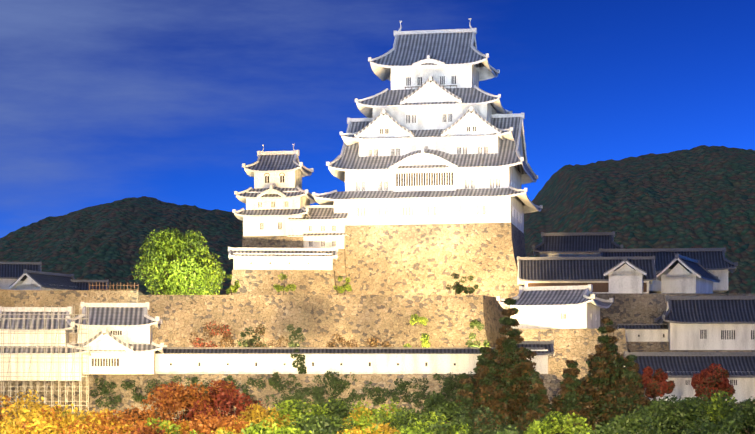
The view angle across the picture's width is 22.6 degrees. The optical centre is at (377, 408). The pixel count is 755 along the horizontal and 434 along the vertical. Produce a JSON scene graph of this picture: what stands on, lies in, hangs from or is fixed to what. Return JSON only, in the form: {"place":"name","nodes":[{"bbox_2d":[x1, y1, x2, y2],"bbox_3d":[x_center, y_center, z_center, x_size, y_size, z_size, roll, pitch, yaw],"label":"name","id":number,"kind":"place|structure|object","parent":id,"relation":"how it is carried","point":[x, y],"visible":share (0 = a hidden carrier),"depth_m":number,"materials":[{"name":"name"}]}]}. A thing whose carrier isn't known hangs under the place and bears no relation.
{"place":"outdoors","nodes":[
{"label":"outdoors","id":0,"kind":"place"},
{"bbox_2d":[0,261,41,289],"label":"building","id":1,"kind":"structure","parent":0,"point":[11,273],"depth_m":335.52,"materials":[{"name":"tile"}]},
{"bbox_2d":[8,405,68,431],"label":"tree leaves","id":2,"kind":"object","parent":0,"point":[51,409],"visible":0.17,"depth_m":184.20,"materials":[{"name":"orange plant"}]},
{"bbox_2d":[0,145,754,294],"bbox_3d":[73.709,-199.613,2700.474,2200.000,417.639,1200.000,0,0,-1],"label":"mountain range","id":3,"kind":"structure","parent":0,"point":[702,196],"depth_m":2534.04,"materials":[{"name":"green plant"}]},
{"bbox_2d":[0,0,754,237],"label":"sky","id":4,"kind":"structure","parent":0,"point":[102,101],"materials":[{"name":"blue"}]},
{"bbox_2d":[532,231,622,256],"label":"building","id":5,"kind":"structure","parent":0,"point":[577,244],"depth_m":322.86,"materials":[{"name":"tile"}]},
{"bbox_2d":[581,317,633,428],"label":"conifer needles","id":6,"kind":"object","parent":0,"point":[605,352],"depth_m":222.39,"materials":[{"name":"green plant"}]},
{"bbox_2d":[593,293,754,328],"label":"stone terrace wall","id":7,"kind":"structure","parent":0,"point":[636,308],"depth_m":279.82,"materials":[{"name":"stone"}]},
{"bbox_2d":[517,256,656,292],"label":"roofed building","id":8,"kind":"structure","parent":7,"relation":"on","point":[552,271],"depth_m":286.15,"materials":[{"name":"tile"}]},
{"bbox_2d":[603,257,646,292],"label":"gabled building","id":9,"kind":"structure","parent":7,"relation":"on","point":[624,277],"depth_m":282.38,"materials":[{"name":"white paint"}]},
{"bbox_2d":[599,247,737,292],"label":"building","id":10,"kind":"structure","parent":7,"relation":"on","point":[715,262],"depth_m":312.08,"materials":[{"name":"tile"}]},
{"bbox_2d":[656,254,720,293],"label":"building","id":11,"kind":"structure","parent":7,"relation":"on","point":[674,275],"depth_m":289.44,"materials":[{"name":"paint"}]},
{"bbox_2d":[623,351,754,402],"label":"building","id":12,"kind":"structure","parent":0,"point":[680,369],"depth_m":246.26,"materials":[{"name":"paint"}]},
{"bbox_2d":[680,390,736,422],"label":"tree leaves","id":13,"kind":"object","parent":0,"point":[714,405],"visible":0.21,"depth_m":206.98,"materials":[{"name":"green plant"}]},
{"bbox_3d":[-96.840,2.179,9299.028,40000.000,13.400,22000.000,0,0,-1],"label":"ground","id":14,"kind":"structure","parent":0,"visible":0},
{"bbox_2d":[0,389,45,429],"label":"tree leaves","id":15,"kind":"object","parent":14,"relation":"on","point":[15,410],"depth_m":198.27,"materials":[{"name":"yellow plant"}]},
{"bbox_2d":[0,416,58,433],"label":"tree leaves","id":16,"kind":"object","parent":14,"relation":"on","point":[19,430],"visible":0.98,"depth_m":170.24,"materials":[{"name":"yellow plant"}]},
{"bbox_2d":[0,406,79,433],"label":"tree leaves","id":17,"kind":"object","parent":14,"relation":"on","point":[27,418],"visible":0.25,"depth_m":183.47,"materials":[{"name":"yellow plant"}]},
{"bbox_2d":[0,305,88,411],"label":"scaffold","id":18,"kind":"object","parent":14,"relation":"on","point":[44,347],"visible":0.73,"depth_m":228.12,"materials":[{"name":"wood"}]},
{"bbox_2d":[1,401,94,428],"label":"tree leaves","id":19,"kind":"object","parent":14,"relation":"on","point":[57,410],"visible":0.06,"depth_m":187.28,"materials":[{"name":"plant"}]},
{"bbox_2d":[0,289,144,342],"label":"stone terrace wall","id":20,"kind":"structure","parent":14,"relation":"on","point":[38,298],"depth_m":283.37,"materials":[{"name":"stone"}]},
{"bbox_2d":[9,269,79,289],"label":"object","id":21,"kind":"object","parent":20,"relation":"on","point":[32,280],"visible":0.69,"depth_m":322.12,"materials":[{"name":"tile"}]},
{"bbox_2d":[71,279,108,289],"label":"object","id":22,"kind":"object","parent":21,"relation":"attached to","point":[82,284],"visible":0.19,"depth_m":329.48,"materials":[{"name":"paint"}]},
{"bbox_2d":[89,282,137,289],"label":"fence","id":23,"kind":"object","parent":20,"relation":"on","point":[110,285],"visible":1,"depth_m":283.58,"materials":[{"name":"brown wood"}]},
{"bbox_2d":[59,423,117,433],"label":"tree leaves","id":24,"kind":"object","parent":14,"relation":"on","point":[106,428],"visible":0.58,"depth_m":174.91,"materials":[{"name":"orange plant"}]},
{"bbox_2d":[60,408,122,432],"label":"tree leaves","id":25,"kind":"object","parent":14,"relation":"on","point":[73,420],"visible":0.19,"depth_m":183.16,"materials":[{"name":"yellow plant"}]},
{"bbox_2d":[70,422,117,433],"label":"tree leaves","id":26,"kind":"object","parent":14,"relation":"on","point":[93,430],"visible":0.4,"depth_m":174.67,"materials":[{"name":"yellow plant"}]},
{"bbox_2d":[67,410,136,433],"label":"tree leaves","id":27,"kind":"object","parent":14,"relation":"on","point":[117,426],"visible":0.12,"depth_m":181.59,"materials":[{"name":"orange plant"}]},
{"bbox_2d":[66,409,143,433],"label":"tree leaves","id":28,"kind":"object","parent":14,"relation":"on","point":[125,420],"visible":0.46,"depth_m":181.82,"materials":[{"name":"plant"}]},
{"bbox_2d":[98,420,164,433],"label":"tree leaves","id":29,"kind":"object","parent":14,"relation":"on","point":[141,426],"visible":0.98,"depth_m":169.25,"materials":[{"name":"orange plant"}]},
{"bbox_2d":[109,406,166,427],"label":"tree leaves","id":30,"kind":"object","parent":14,"relation":"on","point":[147,413],"visible":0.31,"depth_m":202.83,"materials":[{"name":"orange plant"}]},
{"bbox_2d":[129,417,200,433],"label":"tree leaves","id":31,"kind":"object","parent":14,"relation":"on","point":[177,428],"visible":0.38,"depth_m":177.93,"materials":[{"name":"plant"}]},
{"bbox_2d":[141,381,223,431],"bbox_3d":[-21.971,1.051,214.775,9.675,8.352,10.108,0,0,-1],"label":"tree leaves","id":32,"kind":"object","parent":14,"relation":"on","point":[192,400],"depth_m":212.42,"materials":[{"name":"plant"}]},
{"bbox_2d":[188,320,235,346],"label":"shrub leaves","id":33,"kind":"object","parent":14,"relation":"on","point":[225,338],"depth_m":250.04,"materials":[{"name":"plant"}]},
{"bbox_2d":[179,413,248,433],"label":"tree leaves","id":34,"kind":"object","parent":14,"relation":"on","point":[208,426],"visible":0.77,"depth_m":186.47,"materials":[{"name":"orange plant"}]},
{"bbox_2d":[176,380,264,429],"bbox_3d":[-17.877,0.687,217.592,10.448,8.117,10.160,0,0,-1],"label":"tree leaves","id":35,"kind":"object","parent":14,"relation":"on","point":[230,402],"depth_m":215.62,"materials":[{"name":"red plant"}]},
{"bbox_2d":[237,327,260,346],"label":"shrub leaves","id":36,"kind":"object","parent":14,"relation":"on","point":[250,341],"depth_m":249.40,"materials":[{"name":"green plant"}]},
{"bbox_2d":[227,403,295,430],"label":"tree leaves","id":37,"kind":"object","parent":14,"relation":"on","point":[256,416],"visible":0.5,"depth_m":203.16,"materials":[{"name":"yellow plant"}]},
{"bbox_2d":[228,415,294,429],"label":"tree leaves","id":38,"kind":"object","parent":14,"relation":"on","point":[284,420],"visible":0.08,"depth_m":202.48,"materials":[{"name":"yellow plant"}]},
{"bbox_2d":[246,324,289,346],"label":"shrub leaves","id":39,"kind":"object","parent":14,"relation":"on","point":[262,333],"depth_m":251.41,"materials":[{"name":"brown plant"}]},
{"bbox_2d":[239,420,311,433],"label":"tree leaves","id":40,"kind":"object","parent":14,"relation":"on","point":[250,429],"visible":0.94,"depth_m":175.06,"materials":[{"name":"plant"}]},
{"bbox_2d":[0,374,560,428],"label":"stone wall","id":41,"kind":"structure","parent":14,"relation":"on","point":[551,383],"depth_m":237.57,"materials":[{"name":"stone"}]},
{"bbox_2d":[0,306,90,380],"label":"building","id":42,"kind":"structure","parent":41,"relation":"on","point":[25,354],"depth_m":232.41,"materials":[{"name":"white paint"}]},
{"bbox_2d":[66,302,166,374],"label":"turret","id":43,"kind":"object","parent":41,"relation":"on","point":[120,338],"visible":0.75,"depth_m":235.37,"materials":[{"name":"paint"}]},
{"bbox_2d":[90,349,475,408],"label":"ivy vines","id":44,"kind":"object","parent":41,"relation":"on","point":[317,392],"visible":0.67,"depth_m":236.33,"materials":[{"name":"green plant"}]},
{"bbox_2d":[155,347,543,373],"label":"white wall","id":45,"kind":"structure","parent":41,"relation":"on","point":[317,360],"depth_m":239.45,"materials":[{"name":"paint"}]},
{"bbox_2d":[516,340,554,373],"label":"building","id":46,"kind":"structure","parent":41,"relation":"on","point":[540,360],"depth_m":239.27,"materials":[{"name":"paint"}]},
{"bbox_2d":[287,324,305,346],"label":"shrub leaves","id":47,"kind":"object","parent":14,"relation":"on","point":[291,343],"depth_m":249.17,"materials":[{"name":"green plant"}]},
{"bbox_2d":[266,399,340,430],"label":"tree leaves","id":48,"kind":"object","parent":14,"relation":"on","point":[298,413],"visible":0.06,"depth_m":209.20,"materials":[{"name":"green plant"}]},
{"bbox_2d":[282,413,355,433],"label":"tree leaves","id":49,"kind":"object","parent":14,"relation":"on","point":[317,422],"visible":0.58,"depth_m":182.60,"materials":[{"name":"green plant"}]},
{"bbox_2d":[139,295,507,346],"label":"stone wall","id":50,"kind":"structure","parent":14,"relation":"on","point":[319,320],"depth_m":264.17,"materials":[{"name":"stone"}]},
{"bbox_2d":[132,227,225,294],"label":"tree","id":51,"kind":"object","parent":50,"relation":"on","point":[178,267],"depth_m":286.61,"materials":[{"name":"green plant"}]},
{"bbox_2d":[226,274,239,294],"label":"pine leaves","id":52,"kind":"object","parent":50,"relation":"on","point":[235,286],"depth_m":264.78,"materials":[{"name":"green plant"}]},
{"bbox_2d":[228,269,337,294],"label":"stone wall","id":53,"kind":"structure","parent":50,"relation":"on","point":[305,282],"depth_m":295.69,"materials":[{"name":"beige stone"}]},
{"bbox_2d":[233,144,316,247],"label":"keep","id":54,"kind":"structure","parent":53,"relation":"on","point":[275,198],"depth_m":302.81,"materials":[{"name":"paint"}]},
{"bbox_2d":[228,247,337,269],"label":"enclosure gallery","id":55,"kind":"object","parent":53,"relation":"on","point":[283,258],"visible":1,"depth_m":295.87,"materials":[{"name":"white paint"}]},
{"bbox_2d":[273,273,295,293],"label":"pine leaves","id":56,"kind":"object","parent":50,"relation":"on","point":[278,288],"depth_m":265.10,"materials":[{"name":"green plant"}]},
{"bbox_2d":[287,205,348,287],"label":"connecting turret","id":57,"kind":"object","parent":50,"relation":"on","point":[323,226],"visible":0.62,"depth_m":301.17,"materials":[{"name":"paint"}]},
{"bbox_2d":[333,277,351,294],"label":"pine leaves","id":58,"kind":"object","parent":50,"relation":"on","point":[348,288],"depth_m":265.33,"materials":[{"name":"green plant"}]},
{"bbox_2d":[312,18,542,297],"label":"keep","id":59,"kind":"structure","parent":50,"relation":"on","point":[430,167],"depth_m":300.38,"materials":[{"name":"paint"}]},
{"bbox_2d":[446,272,464,294],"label":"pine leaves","id":60,"kind":"object","parent":50,"relation":"on","point":[459,290],"depth_m":265.78,"materials":[{"name":"green plant"}]},
{"bbox_2d":[457,275,478,294],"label":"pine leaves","id":61,"kind":"object","parent":50,"relation":"on","point":[471,291],"depth_m":265.97,"materials":[{"name":"green plant"}]},
{"bbox_2d":[298,414,352,433],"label":"tree leaves","id":62,"kind":"object","parent":14,"relation":"on","point":[329,426],"visible":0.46,"depth_m":180.92,"materials":[{"name":"green plant"}]},
{"bbox_2d":[318,398,356,430],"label":"tree leaves","id":63,"kind":"object","parent":14,"relation":"on","point":[337,411],"visible":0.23,"depth_m":212.91,"materials":[{"name":"green plant"}]},
{"bbox_2d":[326,332,357,346],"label":"shrub leaves","id":64,"kind":"object","parent":14,"relation":"on","point":[341,339],"depth_m":252.19,"materials":[{"name":"brown plant"}]},
{"bbox_2d":[337,421,400,433],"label":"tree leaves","id":65,"kind":"object","parent":14,"relation":"on","point":[387,428],"visible":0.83,"depth_m":177.68,"materials":[{"name":"orange plant"}]},
{"bbox_2d":[340,398,415,430],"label":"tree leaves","id":66,"kind":"object","parent":14,"relation":"on","point":[378,416],"depth_m":205.64,"materials":[{"name":"green plant"}]},
{"bbox_2d":[340,405,400,428],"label":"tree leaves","id":67,"kind":"object","parent":66,"relation":"attached to","point":[355,417],"visible":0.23,"depth_m":205.82,"materials":[{"name":"yellow plant"}]},
{"bbox_2d":[366,336,393,346],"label":"shrub leaves","id":68,"kind":"object","parent":14,"relation":"on","point":[372,341],"depth_m":250.82,"materials":[{"name":"brown plant"}]},
{"bbox_2d":[379,426,435,433],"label":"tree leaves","id":69,"kind":"object","parent":14,"relation":"on","point":[422,431],"visible":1,"depth_m":169.60,"materials":[{"name":"green plant"}]},
{"bbox_2d":[378,406,446,432],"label":"tree leaves","id":70,"kind":"object","parent":14,"relation":"on","point":[400,414],"depth_m":199.01,"materials":[{"name":"green plant"}]},
{"bbox_2d":[403,314,429,346],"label":"shrub leaves","id":71,"kind":"object","parent":14,"relation":"on","point":[425,341],"depth_m":249.35,"materials":[{"name":"yellow plant"}]},
{"bbox_2d":[389,410,449,431],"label":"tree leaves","id":72,"kind":"object","parent":14,"relation":"on","point":[441,417],"visible":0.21,"depth_m":198.06,"materials":[{"name":"green plant"}]},
{"bbox_2d":[399,418,476,433],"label":"tree leaves","id":73,"kind":"object","parent":14,"relation":"on","point":[448,429],"visible":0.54,"depth_m":184.80,"materials":[{"name":"plant"}]},
{"bbox_2d":[412,391,473,430],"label":"tree leaves","id":74,"kind":"object","parent":14,"relation":"on","point":[447,409],"depth_m":215.16,"materials":[{"name":"green plant"}]},
{"bbox_2d":[447,373,479,431],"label":"conifer needles","id":75,"kind":"object","parent":14,"relation":"on","point":[469,387],"visible":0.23,"depth_m":217.03,"materials":[{"name":"green plant"}]},
{"bbox_2d":[446,373,485,420],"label":"conifer needles","id":76,"kind":"object","parent":14,"relation":"on","point":[464,392],"depth_m":216.95,"materials":[{"name":"plant"}]},
{"bbox_2d":[465,319,489,346],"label":"shrub leaves","id":77,"kind":"object","parent":14,"relation":"on","point":[476,323],"depth_m":249.72,"materials":[{"name":"plant"}]},
{"bbox_2d":[452,405,522,433],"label":"tree leaves","id":78,"kind":"object","parent":14,"relation":"on","point":[485,428],"visible":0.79,"depth_m":193.76,"materials":[{"name":"green plant"}]},
{"bbox_2d":[443,414,502,433],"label":"tree leaves","id":79,"kind":"object","parent":78,"relation":"attached to","point":[497,422],"visible":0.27,"depth_m":193.33,"materials":[{"name":"green plant"}]},
{"bbox_2d":[472,347,511,428],"bbox_3d":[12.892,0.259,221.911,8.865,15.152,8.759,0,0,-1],"label":"conifer needles","id":80,"kind":"object","parent":14,"relation":"on","point":[499,395],"depth_m":220.33,"materials":[{"name":"green plant"}]},
{"bbox_2d":[489,298,539,424],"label":"conifer needles","id":81,"kind":"object","parent":14,"relation":"on","point":[512,342],"visible":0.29,"depth_m":224.22,"materials":[{"name":"green plant"}]},
{"bbox_2d":[511,377,564,433],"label":"conifer needles","id":82,"kind":"object","parent":14,"relation":"on","point":[536,389],"depth_m":212.92,"materials":[{"name":"plant"}]},
{"bbox_2d":[524,411,565,433],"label":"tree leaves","id":83,"kind":"object","parent":14,"relation":"on","point":[556,414],"visible":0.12,"depth_m":189.58,"materials":[{"name":"green plant"}]},
{"bbox_2d":[523,411,592,433],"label":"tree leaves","id":84,"kind":"object","parent":14,"relation":"on","point":[537,426],"depth_m":188.71,"materials":[{"name":"green plant"}]},
{"bbox_2d":[504,329,626,385],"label":"stone wall","id":85,"kind":"structure","parent":14,"relation":"on","point":[577,345],"depth_m":257.66,"materials":[{"name":"stone"}]},
{"bbox_2d":[496,284,613,328],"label":"building","id":86,"kind":"structure","parent":85,"relation":"on","point":[559,307],"depth_m":259.00,"materials":[{"name":"paint"}]},
{"bbox_2d":[550,359,599,431],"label":"conifer needles","id":87,"kind":"object","parent":14,"relation":"on","point":[574,372],"depth_m":218.87,"materials":[{"name":"green plant"}]},
{"bbox_2d":[569,422,629,433],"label":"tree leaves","id":88,"kind":"object","parent":14,"relation":"on","point":[606,428],"visible":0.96,"depth_m":171.87,"materials":[{"name":"green plant"}]},
{"bbox_2d":[602,354,653,425],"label":"conifer needles","id":89,"kind":"object","parent":14,"relation":"on","point":[633,374],"visible":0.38,"depth_m":220.79,"materials":[{"name":"green plant"}]},
{"bbox_2d":[600,414,672,433],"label":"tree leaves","id":90,"kind":"object","parent":14,"relation":"on","point":[630,425],"depth_m":187.93,"materials":[{"name":"green plant"}]},
{"bbox_2d":[626,342,668,350],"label":"stone terrace wall","id":91,"kind":"structure","parent":14,"relation":"on","point":[647,345],"depth_m":269.92,"materials":[{"name":"stone"}]},
{"bbox_2d":[617,324,667,341],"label":"white wall","id":92,"kind":"structure","parent":91,"relation":"on","point":[646,332],"depth_m":271.46,"materials":[{"name":"paint"}]},
{"bbox_2d":[641,366,674,400],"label":"tree leaves","id":93,"kind":"object","parent":14,"relation":"on","point":[648,371],"depth_m":231.04,"materials":[{"name":"red plant"}]},
{"bbox_2d":[628,395,710,433],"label":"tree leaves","id":94,"kind":"object","parent":14,"relation":"on","point":[655,407],"depth_m":202.76,"materials":[{"name":"green plant"}]},
{"bbox_2d":[622,395,710,431],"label":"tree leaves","id":95,"kind":"object","parent":94,"relation":"attached to","point":[664,415],"visible":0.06,"depth_m":203.53,"materials":[{"name":"green plant"}]},
{"bbox_2d":[628,350,754,351],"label":"terrace stone wall","id":96,"kind":"structure","parent":14,"relation":"on","point":[691,350],"depth_m":267.02,"materials":[{"name":"stone"}]},
{"bbox_2d":[655,295,754,349],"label":"building","id":97,"kind":"structure","parent":96,"relation":"on","point":[710,322],"depth_m":268.38,"materials":[{"name":"paint"}]},
{"bbox_2d":[662,389,746,433],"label":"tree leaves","id":98,"kind":"object","parent":14,"relation":"on","point":[703,402],"depth_m":207.47,"materials":[{"name":"plant"}]},
{"bbox_2d":[681,417,739,433],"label":"tree leaves","id":99,"kind":"object","parent":14,"relation":"on","point":[712,428],"visible":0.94,"depth_m":173.77,"materials":[{"name":"green plant"}]},
{"bbox_2d":[691,363,735,400],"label":"tree leaves","id":100,"kind":"object","parent":14,"relation":"on","point":[698,378],"depth_m":231.04,"materials":[{"name":"red plant"}]},
{"bbox_2d":[696,369,734,397],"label":"tree leaves","id":101,"kind":"object","parent":100,"relation":"attached to","point":[713,383],"visible":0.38,"depth_m":230.38,"materials":[{"name":"brown plant"}]},
{"bbox_2d":[705,419,738,433],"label":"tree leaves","id":102,"kind":"object","parent":14,"relation":"on","point":[727,426],"visible":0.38,"depth_m":174.15,"materials":[{"name":"green plant"}]},
{"bbox_2d":[714,396,754,433],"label":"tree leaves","id":103,"kind":"object","parent":14,"relation":"on","point":[739,420],"depth_m":203.67,"materials":[{"name":"green plant"}]},
{"bbox_2d":[737,400,754,433],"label":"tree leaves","id":104,"kind":"object","parent":14,"relation":"on","point":[747,413],"visible":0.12,"depth_m":204.22,"materials":[{"name":"green plant"}]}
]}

